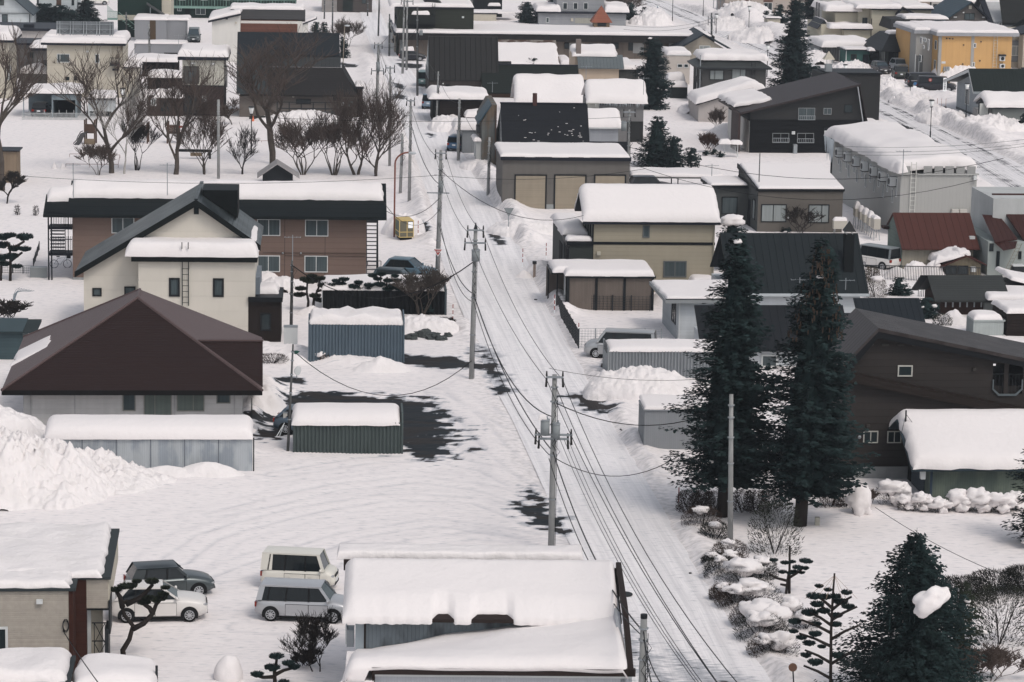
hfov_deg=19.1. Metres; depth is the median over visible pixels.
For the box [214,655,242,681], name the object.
snow mound
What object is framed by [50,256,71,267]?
bicycle
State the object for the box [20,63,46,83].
domed shed
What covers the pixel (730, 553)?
snowy shrub
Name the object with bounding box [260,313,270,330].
window
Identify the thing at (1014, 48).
window
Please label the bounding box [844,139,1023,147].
overhead cable
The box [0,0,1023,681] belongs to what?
snowy ground
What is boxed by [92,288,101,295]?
window
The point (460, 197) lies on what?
overhead cable
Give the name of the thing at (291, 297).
utility pole
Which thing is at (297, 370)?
satellite dish
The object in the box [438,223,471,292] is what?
overhead cable
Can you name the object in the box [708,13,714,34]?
utility pole
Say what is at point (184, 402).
window
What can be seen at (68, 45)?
cream house
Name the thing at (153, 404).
window
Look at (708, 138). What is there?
bare tree
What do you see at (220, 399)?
window
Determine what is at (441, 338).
garden rock
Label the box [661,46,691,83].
beige block
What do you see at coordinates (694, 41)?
blue gable house
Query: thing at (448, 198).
overhead cable
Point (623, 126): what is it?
utility pole
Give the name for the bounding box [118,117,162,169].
bare tree
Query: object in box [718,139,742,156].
rose trellis
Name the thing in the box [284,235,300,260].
tv aerial
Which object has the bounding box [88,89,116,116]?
garage
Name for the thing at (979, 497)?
snowy shrub
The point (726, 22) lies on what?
snow heap
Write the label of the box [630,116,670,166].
evergreen
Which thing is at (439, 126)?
snow heap
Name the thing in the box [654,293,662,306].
snow mound
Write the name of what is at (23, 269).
railing
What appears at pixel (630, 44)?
window
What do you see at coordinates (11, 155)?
park shed
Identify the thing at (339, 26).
bare tree
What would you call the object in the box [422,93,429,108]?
parked car
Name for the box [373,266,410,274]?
parked car
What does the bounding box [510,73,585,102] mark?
twin roof house
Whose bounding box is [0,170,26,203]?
bare tree
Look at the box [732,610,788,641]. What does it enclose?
snowy shrub
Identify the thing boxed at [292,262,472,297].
overhead cable
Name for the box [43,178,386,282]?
brown apartments
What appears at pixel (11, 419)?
snow heap
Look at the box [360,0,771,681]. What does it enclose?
street
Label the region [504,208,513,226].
give way sign
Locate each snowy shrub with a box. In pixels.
[14,204,20,214]
[33,206,38,215]
[315,351,328,358]
[680,505,721,528]
[697,521,727,539]
[700,551,721,564]
[702,554,737,577]
[708,582,735,600]
[710,538,749,556]
[713,557,773,583]
[713,583,758,608]
[720,549,745,560]
[722,577,786,605]
[728,600,751,626]
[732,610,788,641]
[739,598,794,631]
[745,632,786,657]
[746,555,779,579]
[763,630,799,656]
[779,595,803,614]
[793,608,819,629]
[845,484,871,516]
[875,479,912,506]
[895,494,917,510]
[911,491,933,511]
[927,496,953,513]
[932,313,952,325]
[945,488,974,512]
[966,487,996,512]
[988,492,1016,513]
[1009,490,1023,509]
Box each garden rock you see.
[405,333,417,339]
[414,328,430,337]
[425,332,440,339]
[435,335,447,340]
[444,332,452,336]
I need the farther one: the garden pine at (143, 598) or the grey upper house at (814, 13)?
the grey upper house at (814, 13)
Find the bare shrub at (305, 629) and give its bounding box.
[277,605,342,671]
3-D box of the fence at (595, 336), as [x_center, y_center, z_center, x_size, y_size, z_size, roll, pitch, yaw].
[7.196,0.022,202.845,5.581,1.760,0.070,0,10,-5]
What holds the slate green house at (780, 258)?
on the snowy ground
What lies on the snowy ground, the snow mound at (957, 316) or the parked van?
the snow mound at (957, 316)
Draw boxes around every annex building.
[16,38,40,76]
[30,39,46,66]
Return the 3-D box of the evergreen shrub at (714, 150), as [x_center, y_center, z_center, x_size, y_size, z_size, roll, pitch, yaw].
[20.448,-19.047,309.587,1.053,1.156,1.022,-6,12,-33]
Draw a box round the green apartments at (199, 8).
[174,0,295,17]
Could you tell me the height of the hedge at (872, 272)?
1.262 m
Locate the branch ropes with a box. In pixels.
[815,576,848,598]
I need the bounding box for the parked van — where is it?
[419,69,425,84]
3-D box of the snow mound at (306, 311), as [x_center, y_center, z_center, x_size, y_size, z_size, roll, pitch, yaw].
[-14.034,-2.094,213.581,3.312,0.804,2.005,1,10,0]
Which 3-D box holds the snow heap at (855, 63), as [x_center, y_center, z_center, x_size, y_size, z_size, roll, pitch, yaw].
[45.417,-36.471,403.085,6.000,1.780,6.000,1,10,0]
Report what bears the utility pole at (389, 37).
on the snowy ground
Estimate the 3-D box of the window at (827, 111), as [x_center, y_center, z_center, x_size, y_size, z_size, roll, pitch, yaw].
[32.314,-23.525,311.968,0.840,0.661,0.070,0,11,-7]
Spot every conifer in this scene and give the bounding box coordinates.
[814,530,993,681]
[947,580,990,681]
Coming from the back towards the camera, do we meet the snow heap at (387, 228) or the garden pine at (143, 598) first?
the snow heap at (387, 228)
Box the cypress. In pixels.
[629,36,674,110]
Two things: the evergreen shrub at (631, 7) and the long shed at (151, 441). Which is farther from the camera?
the evergreen shrub at (631, 7)
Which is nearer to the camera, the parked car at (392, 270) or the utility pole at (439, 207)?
the parked car at (392, 270)
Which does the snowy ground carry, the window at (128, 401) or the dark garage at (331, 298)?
the dark garage at (331, 298)
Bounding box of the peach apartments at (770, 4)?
[717,0,807,13]
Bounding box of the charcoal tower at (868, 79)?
[812,51,881,119]
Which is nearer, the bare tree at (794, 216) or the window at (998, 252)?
the window at (998, 252)
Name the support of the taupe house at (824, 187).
on the snowy ground
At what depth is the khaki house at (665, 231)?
224.95 m
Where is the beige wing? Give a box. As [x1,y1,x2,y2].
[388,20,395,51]
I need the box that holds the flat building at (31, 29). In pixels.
[0,22,55,37]
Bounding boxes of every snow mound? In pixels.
[152,465,190,477]
[183,462,244,477]
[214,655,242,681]
[246,384,286,415]
[273,352,310,364]
[294,305,317,315]
[352,356,411,372]
[515,270,532,278]
[526,260,547,270]
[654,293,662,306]
[883,266,909,277]
[904,261,925,274]
[922,259,943,274]
[937,309,966,324]
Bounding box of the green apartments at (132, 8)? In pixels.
[107,0,173,36]
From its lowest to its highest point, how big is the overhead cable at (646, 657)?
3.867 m
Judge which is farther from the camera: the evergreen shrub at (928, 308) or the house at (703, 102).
the house at (703, 102)
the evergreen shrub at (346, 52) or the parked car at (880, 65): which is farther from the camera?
the evergreen shrub at (346, 52)
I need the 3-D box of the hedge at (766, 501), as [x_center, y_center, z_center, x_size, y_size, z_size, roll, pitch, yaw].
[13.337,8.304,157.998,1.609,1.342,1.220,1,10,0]
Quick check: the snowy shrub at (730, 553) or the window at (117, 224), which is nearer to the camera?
the snowy shrub at (730, 553)
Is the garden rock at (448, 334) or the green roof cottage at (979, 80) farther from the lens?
the green roof cottage at (979, 80)
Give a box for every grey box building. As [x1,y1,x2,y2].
[133,13,168,39]
[133,39,187,54]
[167,15,190,39]
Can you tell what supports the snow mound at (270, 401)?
on the snowy ground
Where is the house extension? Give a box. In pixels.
[124,60,142,96]
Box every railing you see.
[2,265,29,272]
[33,241,39,265]
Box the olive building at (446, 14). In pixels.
[388,0,474,54]
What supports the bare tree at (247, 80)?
on the snowy ground
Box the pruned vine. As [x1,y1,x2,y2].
[13,288,30,300]
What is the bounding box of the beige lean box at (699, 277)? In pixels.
[688,274,710,279]
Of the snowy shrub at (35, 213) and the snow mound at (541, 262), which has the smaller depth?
the snow mound at (541, 262)
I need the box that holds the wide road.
[641,0,1023,186]
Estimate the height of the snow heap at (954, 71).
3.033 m
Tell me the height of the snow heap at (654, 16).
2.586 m
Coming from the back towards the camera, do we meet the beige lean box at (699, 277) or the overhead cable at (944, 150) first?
the beige lean box at (699, 277)
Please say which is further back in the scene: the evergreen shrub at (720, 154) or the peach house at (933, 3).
the peach house at (933, 3)
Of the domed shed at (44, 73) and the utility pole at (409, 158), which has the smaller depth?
the utility pole at (409, 158)
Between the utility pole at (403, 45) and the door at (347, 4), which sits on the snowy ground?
the utility pole at (403, 45)
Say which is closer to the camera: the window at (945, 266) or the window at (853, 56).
the window at (945, 266)
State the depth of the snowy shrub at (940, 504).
158.14 m
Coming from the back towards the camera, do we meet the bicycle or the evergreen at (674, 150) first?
the evergreen at (674, 150)
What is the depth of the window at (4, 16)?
445.23 m
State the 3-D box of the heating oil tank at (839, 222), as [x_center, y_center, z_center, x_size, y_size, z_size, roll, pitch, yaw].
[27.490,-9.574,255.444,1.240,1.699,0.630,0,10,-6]
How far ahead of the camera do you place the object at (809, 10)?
474.16 m
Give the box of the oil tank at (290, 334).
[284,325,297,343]
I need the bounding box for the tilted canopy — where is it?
[146,2,164,14]
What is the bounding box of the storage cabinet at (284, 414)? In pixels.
[276,409,287,436]
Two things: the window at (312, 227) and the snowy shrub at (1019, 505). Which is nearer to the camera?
the snowy shrub at (1019, 505)
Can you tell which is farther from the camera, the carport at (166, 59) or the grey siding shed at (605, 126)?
the carport at (166, 59)
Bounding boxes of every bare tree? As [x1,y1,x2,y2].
[0,20,51,190]
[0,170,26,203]
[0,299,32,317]
[42,42,171,172]
[74,141,117,174]
[87,64,147,173]
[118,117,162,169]
[133,47,230,174]
[166,96,232,174]
[216,97,240,124]
[217,23,347,162]
[227,122,260,173]
[266,108,337,174]
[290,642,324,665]
[307,106,368,174]
[323,15,365,45]
[323,76,405,174]
[348,79,412,175]
[389,265,452,314]
[606,0,646,6]
[698,131,719,151]
[708,107,726,125]
[747,499,804,556]
[782,206,824,232]
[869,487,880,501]
[951,641,1023,681]
[966,582,1023,649]
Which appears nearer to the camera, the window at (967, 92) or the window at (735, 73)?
the window at (967, 92)
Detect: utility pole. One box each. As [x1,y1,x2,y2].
[148,24,151,52]
[217,99,219,178]
[286,344,293,450]
[289,260,296,324]
[371,42,383,106]
[377,0,380,35]
[385,65,394,165]
[388,14,390,55]
[399,134,403,193]
[401,0,405,73]
[401,0,412,69]
[406,97,414,200]
[416,7,422,95]
[427,149,449,271]
[436,71,439,115]
[457,98,461,160]
[464,223,485,378]
[486,137,491,194]
[534,371,572,545]
[621,110,635,178]
[638,613,651,681]
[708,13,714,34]
[727,394,734,539]
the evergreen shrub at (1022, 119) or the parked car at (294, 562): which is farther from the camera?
the evergreen shrub at (1022, 119)
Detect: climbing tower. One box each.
[73,118,96,144]
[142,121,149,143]
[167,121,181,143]
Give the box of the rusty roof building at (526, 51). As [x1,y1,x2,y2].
[498,39,559,63]
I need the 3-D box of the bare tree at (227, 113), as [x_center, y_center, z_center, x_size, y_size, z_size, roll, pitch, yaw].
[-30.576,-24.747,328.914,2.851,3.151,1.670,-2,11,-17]
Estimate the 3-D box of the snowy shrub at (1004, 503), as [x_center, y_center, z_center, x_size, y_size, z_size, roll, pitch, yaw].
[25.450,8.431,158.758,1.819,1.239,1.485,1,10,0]
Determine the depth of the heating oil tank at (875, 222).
252.85 m
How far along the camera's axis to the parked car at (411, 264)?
228.54 m
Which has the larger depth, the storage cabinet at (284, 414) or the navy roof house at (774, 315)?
the navy roof house at (774, 315)
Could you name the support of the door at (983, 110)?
in the side shed at (1008, 104)
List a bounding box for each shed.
[0,318,41,359]
[2,147,22,182]
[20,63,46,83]
[44,414,253,470]
[147,69,181,88]
[147,87,184,115]
[337,542,635,681]
[451,117,476,152]
[558,55,568,64]
[586,103,620,141]
[619,57,637,78]
[638,394,707,449]
[665,71,687,98]
[881,213,979,268]
[888,409,1023,500]
[928,246,986,274]
[966,310,1004,334]
[973,90,1023,119]
[991,299,1023,335]
[995,266,1023,285]
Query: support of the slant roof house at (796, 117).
on the snowy ground
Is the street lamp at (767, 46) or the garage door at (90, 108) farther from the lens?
the street lamp at (767, 46)
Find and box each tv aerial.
[66,164,73,197]
[167,163,174,194]
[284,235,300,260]
[896,149,908,175]
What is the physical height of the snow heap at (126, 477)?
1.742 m
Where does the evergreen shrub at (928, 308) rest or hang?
on the snowy ground
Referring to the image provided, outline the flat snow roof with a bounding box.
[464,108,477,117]
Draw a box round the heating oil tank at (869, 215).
[866,210,873,235]
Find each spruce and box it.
[659,232,785,517]
[739,238,880,526]
[766,0,819,87]
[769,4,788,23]
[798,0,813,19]
[1000,449,1023,543]
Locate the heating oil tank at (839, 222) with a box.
[832,217,846,232]
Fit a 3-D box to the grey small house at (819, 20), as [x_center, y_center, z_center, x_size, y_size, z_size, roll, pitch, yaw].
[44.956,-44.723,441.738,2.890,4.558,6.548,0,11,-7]
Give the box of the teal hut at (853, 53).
[837,46,869,63]
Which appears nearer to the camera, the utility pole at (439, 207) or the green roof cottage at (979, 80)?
the utility pole at (439, 207)
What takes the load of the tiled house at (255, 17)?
on the snowy ground
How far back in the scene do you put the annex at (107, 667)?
120.16 m
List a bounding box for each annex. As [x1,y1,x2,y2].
[0,647,75,681]
[72,652,157,681]
[248,282,283,341]
[355,80,363,116]
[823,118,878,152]
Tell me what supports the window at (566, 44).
in the long building at (628, 42)
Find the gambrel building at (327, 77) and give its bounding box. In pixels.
[236,32,356,118]
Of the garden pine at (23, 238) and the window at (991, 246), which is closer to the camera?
the garden pine at (23, 238)
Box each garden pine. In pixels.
[0,231,33,280]
[111,577,169,654]
[250,652,300,681]
[293,273,325,306]
[327,276,362,288]
[363,271,402,291]
[769,546,812,593]
[788,573,858,681]
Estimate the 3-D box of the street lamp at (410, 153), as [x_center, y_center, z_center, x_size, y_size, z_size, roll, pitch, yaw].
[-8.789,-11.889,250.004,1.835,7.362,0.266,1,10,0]
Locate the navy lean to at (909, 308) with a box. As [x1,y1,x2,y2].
[845,298,924,321]
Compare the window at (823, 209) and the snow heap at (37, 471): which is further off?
the window at (823, 209)
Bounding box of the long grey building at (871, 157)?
[824,121,978,229]
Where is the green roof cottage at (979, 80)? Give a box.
[943,68,1023,114]
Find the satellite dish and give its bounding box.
[294,366,300,378]
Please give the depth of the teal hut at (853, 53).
410.71 m
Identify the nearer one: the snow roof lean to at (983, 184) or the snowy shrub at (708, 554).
the snowy shrub at (708, 554)
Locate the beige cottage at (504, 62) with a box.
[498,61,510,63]
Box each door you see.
[89,100,111,110]
[185,8,189,14]
[343,0,352,10]
[514,174,546,208]
[554,174,586,208]
[594,174,625,183]
[748,199,750,225]
[863,54,868,63]
[907,462,910,481]
[979,103,987,115]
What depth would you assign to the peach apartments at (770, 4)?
502.96 m
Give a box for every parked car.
[31,101,50,116]
[89,0,109,4]
[112,579,207,622]
[123,559,214,593]
[186,27,200,41]
[255,577,343,623]
[260,546,338,585]
[273,404,293,433]
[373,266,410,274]
[383,256,437,274]
[398,46,425,60]
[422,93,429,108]
[447,134,461,150]
[584,328,656,357]
[629,175,670,183]
[860,243,900,269]
[870,60,890,73]
[889,58,907,69]
[891,65,907,77]
[904,72,936,86]
[916,75,955,90]
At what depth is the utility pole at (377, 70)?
342.16 m
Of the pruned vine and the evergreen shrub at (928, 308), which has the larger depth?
the evergreen shrub at (928, 308)
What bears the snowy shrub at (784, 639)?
on the snowy ground
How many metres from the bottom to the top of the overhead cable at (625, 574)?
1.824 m
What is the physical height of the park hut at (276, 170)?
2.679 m
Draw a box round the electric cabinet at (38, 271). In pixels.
[30,266,46,277]
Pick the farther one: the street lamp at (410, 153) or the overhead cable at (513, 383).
the street lamp at (410, 153)
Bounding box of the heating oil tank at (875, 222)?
[870,214,880,240]
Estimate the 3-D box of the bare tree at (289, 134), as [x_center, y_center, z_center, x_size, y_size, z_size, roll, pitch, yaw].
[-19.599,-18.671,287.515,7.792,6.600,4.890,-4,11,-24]
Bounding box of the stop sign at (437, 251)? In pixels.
[434,249,441,255]
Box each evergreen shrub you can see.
[310,22,322,32]
[320,22,328,32]
[339,36,350,57]
[420,297,435,314]
[513,2,537,23]
[626,2,638,19]
[702,150,709,155]
[709,148,717,154]
[715,151,725,156]
[781,227,791,232]
[885,276,914,295]
[919,297,941,318]
[1018,113,1023,122]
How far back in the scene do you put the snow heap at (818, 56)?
412.52 m
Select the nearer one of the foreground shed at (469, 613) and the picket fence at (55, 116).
the foreground shed at (469, 613)
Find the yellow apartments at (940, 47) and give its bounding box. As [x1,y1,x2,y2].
[893,20,1019,75]
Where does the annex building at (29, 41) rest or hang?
on the snowy ground
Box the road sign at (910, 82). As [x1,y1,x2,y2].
[908,76,916,90]
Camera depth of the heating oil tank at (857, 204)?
260.39 m
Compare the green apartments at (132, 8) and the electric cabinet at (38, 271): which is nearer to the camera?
the electric cabinet at (38, 271)
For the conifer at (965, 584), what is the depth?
128.93 m
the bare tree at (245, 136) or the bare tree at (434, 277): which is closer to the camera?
the bare tree at (434, 277)
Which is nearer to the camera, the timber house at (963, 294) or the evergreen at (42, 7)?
the timber house at (963, 294)
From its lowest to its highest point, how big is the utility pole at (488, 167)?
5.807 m
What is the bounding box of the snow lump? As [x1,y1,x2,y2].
[912,585,950,618]
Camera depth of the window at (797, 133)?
312.11 m
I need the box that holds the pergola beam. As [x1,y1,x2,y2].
[179,149,211,158]
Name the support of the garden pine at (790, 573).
on the snowy ground
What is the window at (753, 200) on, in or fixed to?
in the taupe house at (824, 187)
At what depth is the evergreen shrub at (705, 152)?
308.48 m
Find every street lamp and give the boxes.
[249,106,253,149]
[343,25,349,62]
[393,152,415,236]
[766,44,769,76]
[929,99,934,136]
[965,83,969,116]
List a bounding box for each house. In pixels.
[0,0,39,21]
[0,25,21,97]
[1,288,263,425]
[37,0,80,17]
[40,29,130,97]
[74,181,262,331]
[177,43,230,115]
[208,7,241,61]
[230,2,304,32]
[303,15,316,32]
[425,36,498,87]
[470,0,501,16]
[471,95,496,164]
[481,64,578,97]
[496,93,627,151]
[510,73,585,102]
[532,0,629,25]
[550,183,720,291]
[569,39,623,79]
[581,78,647,141]
[649,279,727,338]
[668,27,730,59]
[686,76,764,121]
[687,48,771,88]
[694,305,844,365]
[700,163,844,231]
[710,221,869,312]
[717,72,867,153]
[807,0,933,38]
[808,16,826,28]
[813,0,840,17]
[830,308,1023,478]
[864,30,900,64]
[879,13,948,29]
[911,275,1007,314]
[917,0,980,6]
[931,0,989,20]
[969,187,1023,274]
[974,0,1023,26]
[1007,25,1023,68]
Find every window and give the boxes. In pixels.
[0,627,7,648]
[2,14,7,21]
[57,54,69,61]
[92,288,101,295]
[111,218,133,232]
[122,395,135,410]
[124,286,135,293]
[144,395,171,414]
[161,100,170,110]
[169,278,179,296]
[177,395,203,410]
[184,67,198,82]
[188,71,193,80]
[194,207,198,213]
[196,9,205,14]
[213,278,223,296]
[216,395,230,403]
[257,219,279,235]
[258,255,279,271]
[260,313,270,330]
[296,99,310,103]
[304,256,327,271]
[305,220,327,236]
[564,42,568,48]
[573,3,577,8]
[611,42,618,48]
[628,42,632,50]
[642,225,649,237]
[663,261,686,276]
[671,303,675,324]
[709,70,723,79]
[732,69,745,78]
[752,198,755,219]
[761,204,786,221]
[761,354,777,365]
[764,2,771,9]
[772,133,788,142]
[797,133,813,142]
[798,108,814,119]
[808,204,829,222]
[823,108,831,114]
[844,104,852,112]
[851,54,856,59]
[863,431,877,442]
[873,178,875,192]
[879,51,884,60]
[882,183,884,197]
[886,173,888,191]
[887,431,900,442]
[891,188,893,202]
[895,178,897,196]
[897,365,912,376]
[945,266,956,274]
[958,266,967,274]
[964,13,974,19]
[965,87,969,104]
[989,243,993,250]
[996,251,999,266]
[1011,46,1017,55]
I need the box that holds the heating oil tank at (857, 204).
[853,201,860,227]
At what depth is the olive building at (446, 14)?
413.75 m
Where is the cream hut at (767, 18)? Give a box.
[763,15,781,22]
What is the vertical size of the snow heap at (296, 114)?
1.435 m
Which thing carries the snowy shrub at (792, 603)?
on the snowy ground
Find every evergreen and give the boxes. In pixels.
[36,3,53,20]
[36,5,74,22]
[64,9,83,20]
[74,0,107,20]
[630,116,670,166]
[656,135,688,167]
[681,147,701,167]
[716,214,747,268]
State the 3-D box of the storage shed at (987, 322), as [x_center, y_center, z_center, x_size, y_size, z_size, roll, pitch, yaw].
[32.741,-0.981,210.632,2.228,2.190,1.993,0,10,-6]
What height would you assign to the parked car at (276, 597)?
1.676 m
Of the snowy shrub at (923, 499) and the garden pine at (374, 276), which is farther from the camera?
the garden pine at (374, 276)
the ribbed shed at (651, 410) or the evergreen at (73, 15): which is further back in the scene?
the evergreen at (73, 15)
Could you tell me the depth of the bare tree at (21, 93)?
273.38 m
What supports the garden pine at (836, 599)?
on the snowy ground
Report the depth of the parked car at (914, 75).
382.23 m
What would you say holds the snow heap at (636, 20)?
on the snowy ground
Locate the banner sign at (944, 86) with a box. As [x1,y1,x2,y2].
[943,78,946,91]
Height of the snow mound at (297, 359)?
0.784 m
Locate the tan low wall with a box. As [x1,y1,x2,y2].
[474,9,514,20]
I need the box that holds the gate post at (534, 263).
[532,261,536,277]
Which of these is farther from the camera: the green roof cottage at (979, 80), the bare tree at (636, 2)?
the bare tree at (636, 2)
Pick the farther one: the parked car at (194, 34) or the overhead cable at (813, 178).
the parked car at (194, 34)
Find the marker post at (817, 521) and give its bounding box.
[815,517,819,525]
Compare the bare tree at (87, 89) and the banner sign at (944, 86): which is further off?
the banner sign at (944, 86)
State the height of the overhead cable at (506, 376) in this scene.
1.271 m
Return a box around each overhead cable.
[0,174,436,183]
[63,631,97,681]
[189,113,620,121]
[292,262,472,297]
[292,350,470,395]
[384,203,436,224]
[386,203,433,216]
[410,121,437,182]
[435,154,466,230]
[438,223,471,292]
[439,169,641,179]
[440,223,470,300]
[443,172,583,219]
[446,156,482,231]
[468,233,545,378]
[473,294,550,416]
[473,302,548,454]
[474,295,549,447]
[483,232,558,374]
[546,379,716,681]
[549,368,694,380]
[549,459,639,633]
[553,452,638,626]
[555,385,716,680]
[557,452,683,475]
[558,404,690,425]
[560,440,695,681]
[563,381,736,681]
[564,440,697,680]
[568,440,701,681]
[630,147,1002,178]
[630,163,975,199]
[643,631,651,681]
[643,639,660,681]
[836,146,1023,154]
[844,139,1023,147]
[845,144,1017,151]
[875,507,1023,582]
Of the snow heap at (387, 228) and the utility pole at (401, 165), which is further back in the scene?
the utility pole at (401, 165)
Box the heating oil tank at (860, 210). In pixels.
[857,205,863,228]
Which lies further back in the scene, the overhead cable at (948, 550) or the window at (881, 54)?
the window at (881, 54)
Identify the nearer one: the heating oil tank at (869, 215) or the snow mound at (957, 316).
the snow mound at (957, 316)
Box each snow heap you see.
[0,404,45,437]
[0,426,115,510]
[83,446,176,493]
[246,110,368,123]
[263,276,310,292]
[381,212,425,235]
[405,314,458,334]
[427,115,455,131]
[459,158,494,170]
[487,216,552,236]
[582,365,697,401]
[628,15,642,24]
[639,7,673,25]
[677,103,688,113]
[698,14,745,30]
[706,123,728,138]
[713,0,772,17]
[727,25,773,43]
[806,50,833,64]
[832,59,872,68]
[880,76,904,90]
[888,90,935,103]
[914,106,967,124]
[932,65,975,77]
[965,112,1023,131]
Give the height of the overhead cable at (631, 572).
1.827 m
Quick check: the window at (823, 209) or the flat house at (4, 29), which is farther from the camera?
the flat house at (4, 29)
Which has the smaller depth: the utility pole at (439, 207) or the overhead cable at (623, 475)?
the overhead cable at (623, 475)
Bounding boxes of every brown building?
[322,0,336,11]
[337,0,371,12]
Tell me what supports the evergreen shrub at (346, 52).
on the snowy ground
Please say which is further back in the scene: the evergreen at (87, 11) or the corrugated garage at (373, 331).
the evergreen at (87, 11)
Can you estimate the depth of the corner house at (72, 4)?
461.12 m
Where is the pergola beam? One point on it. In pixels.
(193, 150)
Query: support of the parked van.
on the street
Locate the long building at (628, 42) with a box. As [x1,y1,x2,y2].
[392,5,714,58]
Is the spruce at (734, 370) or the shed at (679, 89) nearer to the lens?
the spruce at (734, 370)
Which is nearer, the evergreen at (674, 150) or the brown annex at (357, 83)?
the evergreen at (674, 150)
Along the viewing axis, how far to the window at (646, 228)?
224.64 m
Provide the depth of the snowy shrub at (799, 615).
136.08 m
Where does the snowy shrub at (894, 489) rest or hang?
on the snowy ground
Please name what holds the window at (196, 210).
in the white gable house at (197, 248)
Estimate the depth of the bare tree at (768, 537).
149.16 m
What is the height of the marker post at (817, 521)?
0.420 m
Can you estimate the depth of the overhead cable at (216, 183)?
206.50 m
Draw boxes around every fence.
[22,110,94,119]
[556,291,578,347]
[559,295,650,310]
[579,328,661,344]
[864,265,980,280]
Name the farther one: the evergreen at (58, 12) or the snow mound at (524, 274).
the evergreen at (58, 12)
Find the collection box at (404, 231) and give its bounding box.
[395,217,413,239]
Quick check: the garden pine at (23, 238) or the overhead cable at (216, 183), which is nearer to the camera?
the overhead cable at (216, 183)
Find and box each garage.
[19,82,84,117]
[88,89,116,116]
[291,402,402,453]
[308,306,404,362]
[321,274,446,314]
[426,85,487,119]
[494,142,630,208]
[602,338,715,377]
[808,35,872,62]
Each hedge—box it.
[263,352,289,363]
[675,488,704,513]
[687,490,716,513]
[699,490,719,515]
[733,489,756,512]
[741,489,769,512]
[755,489,782,511]
[817,496,844,507]
[831,488,851,508]
[865,267,880,282]
[866,276,887,297]
[940,574,998,604]
[964,567,1023,599]
[997,563,1023,593]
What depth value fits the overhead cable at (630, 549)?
118.95 m
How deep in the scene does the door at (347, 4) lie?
489.47 m
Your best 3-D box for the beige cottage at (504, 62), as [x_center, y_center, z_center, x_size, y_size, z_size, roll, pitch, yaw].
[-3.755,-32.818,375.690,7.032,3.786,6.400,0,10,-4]
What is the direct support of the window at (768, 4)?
in the peach apartments at (770, 4)
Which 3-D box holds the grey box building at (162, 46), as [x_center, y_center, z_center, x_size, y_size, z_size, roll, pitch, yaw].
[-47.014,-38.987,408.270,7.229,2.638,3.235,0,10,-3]
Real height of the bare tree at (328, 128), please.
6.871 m
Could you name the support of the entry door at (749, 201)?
in the taupe house at (824, 187)
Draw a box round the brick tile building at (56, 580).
[0,522,119,680]
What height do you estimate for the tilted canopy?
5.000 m
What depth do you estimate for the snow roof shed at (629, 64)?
383.33 m
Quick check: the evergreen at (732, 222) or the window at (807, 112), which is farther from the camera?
the window at (807, 112)
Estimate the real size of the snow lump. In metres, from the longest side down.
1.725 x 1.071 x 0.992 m
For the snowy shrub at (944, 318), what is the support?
on the snowy ground
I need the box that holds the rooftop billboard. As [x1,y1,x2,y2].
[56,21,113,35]
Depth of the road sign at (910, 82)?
367.34 m
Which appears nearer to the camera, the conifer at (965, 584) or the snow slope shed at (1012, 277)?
the conifer at (965, 584)
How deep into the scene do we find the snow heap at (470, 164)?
294.81 m
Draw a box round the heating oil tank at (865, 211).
[862,207,869,232]
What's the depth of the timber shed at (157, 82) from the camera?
364.52 m
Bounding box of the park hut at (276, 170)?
[257,159,298,180]
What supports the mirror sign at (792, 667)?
on the snowy ground
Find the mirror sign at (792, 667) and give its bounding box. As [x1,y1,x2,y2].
[788,663,796,681]
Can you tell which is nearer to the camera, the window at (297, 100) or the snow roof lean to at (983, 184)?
the snow roof lean to at (983, 184)
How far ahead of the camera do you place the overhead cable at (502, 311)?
167.41 m
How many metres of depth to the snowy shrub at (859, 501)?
157.44 m
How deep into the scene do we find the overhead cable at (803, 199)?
216.60 m
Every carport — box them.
[128,53,178,74]
[546,259,655,310]
[630,167,723,183]
[983,285,1023,309]
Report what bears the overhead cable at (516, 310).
attached to the utility pole at (475, 260)
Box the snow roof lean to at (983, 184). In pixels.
[976,181,991,186]
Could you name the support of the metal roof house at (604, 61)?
on the snowy ground

